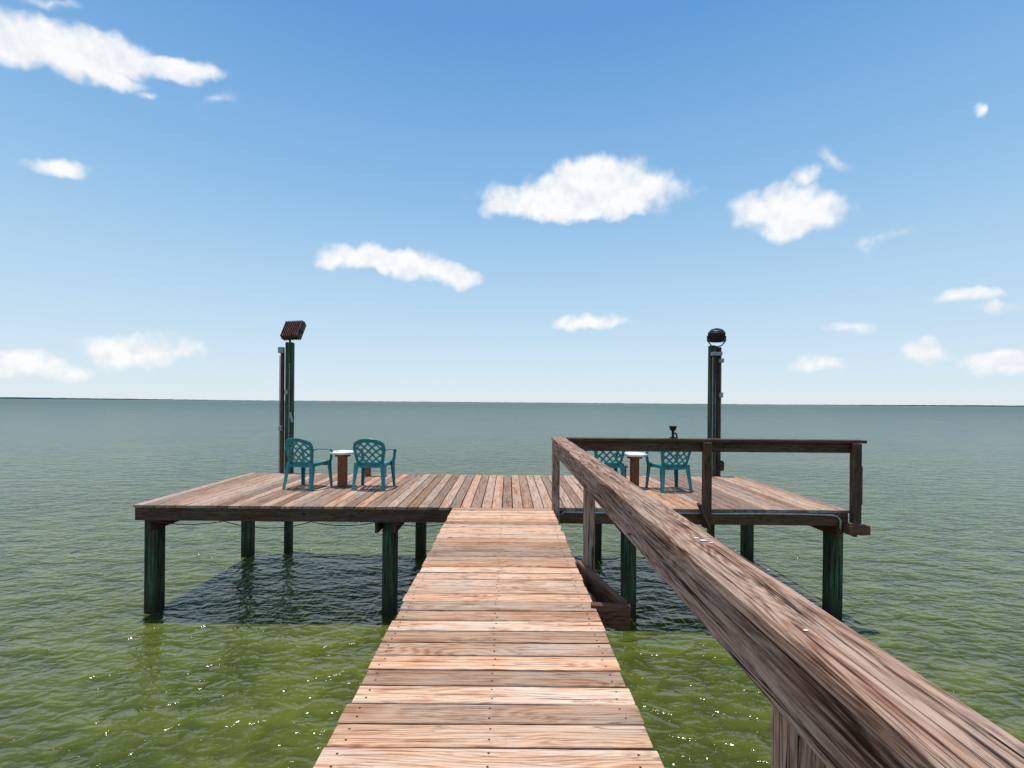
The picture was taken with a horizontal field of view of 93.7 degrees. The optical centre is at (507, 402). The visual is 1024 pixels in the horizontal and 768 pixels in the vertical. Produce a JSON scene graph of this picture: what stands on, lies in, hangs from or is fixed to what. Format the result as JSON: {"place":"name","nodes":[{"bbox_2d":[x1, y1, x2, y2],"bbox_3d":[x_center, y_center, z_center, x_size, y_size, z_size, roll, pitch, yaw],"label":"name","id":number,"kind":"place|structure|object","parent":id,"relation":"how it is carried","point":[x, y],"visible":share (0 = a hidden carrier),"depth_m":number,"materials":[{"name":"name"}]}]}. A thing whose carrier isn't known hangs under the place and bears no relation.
{"place":"outdoors","nodes":[
{"label":"outdoors","id":0,"kind":"place"},
{"bbox_2d":[365,468,385,475],"bbox_3d":[-2.560,1.304,9.300,0.420,0.249,0.140,0,0,0],"label":"wooden post","id":1,"kind":"object","parent":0,"point":[367,471],"visible":0.28,"depth_m":9.26,"materials":[{"name":"brown wood"}]},
{"bbox_2d":[0,399,1023,767],"bbox_3d":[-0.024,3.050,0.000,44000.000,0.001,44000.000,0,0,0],"label":"water","id":2,"kind":"structure","parent":0,"point":[232,657],"depth_m":8.69,"materials":[{"name":"green liquid"}]},
{"bbox_2d":[278,320,305,552],"bbox_3d":[-4.367,1.476,9.687,0.448,6.281,0.360,0,0,13],"label":"flood light pole","id":3,"kind":"object","parent":2,"relation":"in","point":[293,330],"visible":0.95,"depth_m":9.63,"materials":[{"name":"green wood"}]},
{"bbox_2d":[313,508,663,767],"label":"pier walkway","id":4,"kind":"structure","parent":2,"relation":"in","point":[494,650],"depth_m":2.62,"materials":[{"name":"brown wood"}]},
{"bbox_2d":[551,437,1023,767],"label":"wooden railing","id":5,"kind":"object","parent":4,"relation":"attached to","point":[836,693],"visible":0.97,"depth_m":1.19,"materials":[{"name":"brown wood"}]},
{"bbox_2d":[669,426,679,446],"bbox_3d":[2.286,0.463,6.586,0.158,0.278,0.108,0,0,35],"label":"fishing rod holder","id":6,"kind":"object","parent":5,"relation":"attached to","point":[672,428],"visible":0.99,"depth_m":6.57,"materials":[{"name":"black metal"}]},
{"bbox_2d":[133,473,870,618],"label":"pier platform","id":7,"kind":"structure","parent":2,"relation":"in","point":[248,500],"depth_m":6.92,"materials":[{"name":"brown wood"}]},
{"bbox_2d":[282,438,332,490],"bbox_3d":[-3.359,0.999,8.007,0.675,0.854,0.602,0,0,14],"label":"plastic chair","id":8,"kind":"object","parent":7,"relation":"on","point":[304,463],"visible":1,"depth_m":7.82,"materials":[{"name":"teal plastic"}]},
{"bbox_2d":[329,450,353,486],"bbox_3d":[-2.809,1.129,8.150,0.427,0.596,0.427,0,0,0],"label":"side table","id":9,"kind":"object","parent":7,"relation":"on","point":[342,456],"visible":0.94,"depth_m":8.09,"materials":[{"name":"brown wood"}]},
{"bbox_2d":[351,439,395,490],"bbox_3d":[-2.250,1.008,8.005,0.675,0.854,0.602,0,0,3],"label":"plastic chair","id":10,"kind":"object","parent":7,"relation":"on","point":[362,463],"visible":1,"depth_m":7.81,"materials":[{"name":"teal plastic"}]},
{"bbox_2d":[586,451,624,476],"bbox_3d":[1.677,1.039,8.206,0.675,0.854,0.602,0,0,-6],"label":"plastic chair","id":11,"kind":"object","parent":7,"relation":"on","point":[615,463],"visible":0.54,"depth_m":8.03,"materials":[{"name":"teal plastic"}]},
{"bbox_2d":[624,452,647,486],"bbox_3d":[2.161,1.168,8.200,0.427,0.596,0.427,0,0,0],"label":"side table","id":12,"kind":"object","parent":7,"relation":"on","point":[634,457],"visible":0.87,"depth_m":8.13,"materials":[{"name":"brown wood"}]},
{"bbox_2d":[645,451,692,492],"bbox_3d":[2.720,1.047,8.056,0.675,0.854,0.602,0,0,-10],"label":"plastic chair","id":13,"kind":"object","parent":7,"relation":"on","point":[675,466],"visible":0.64,"depth_m":7.88,"materials":[{"name":"teal plastic"}]},
{"bbox_2d":[559,511,841,528],"bbox_3d":[2.634,1.613,6.582,3.870,0.216,0.029,0,0,0],"label":"electrical conduit","id":14,"kind":"object","parent":7,"relation":"attached to","point":[840,520],"visible":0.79,"depth_m":6.57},
{"bbox_2d":[707,328,725,537],"bbox_3d":[4.196,1.590,9.717,0.347,6.187,0.385,0,0,30],"label":"flood light pole","id":15,"kind":"object","parent":2,"relation":"in","point":[715,361],"visible":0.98,"depth_m":9.66,"materials":[{"name":"green wood"}]},
{"bbox_2d":[0,397,1023,406],"bbox_3d":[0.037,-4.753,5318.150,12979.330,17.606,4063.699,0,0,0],"label":"distant shoreline","id":16,"kind":"structure","parent":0,"point":[494,402],"depth_m":5380.22,"materials":[{"name":"grey"}]},
{"bbox_2d":[0,0,1023,405],"label":"sky","id":17,"kind":"structure","parent":0,"point":[527,201],"materials":[{"name":"blue"}]}
]}

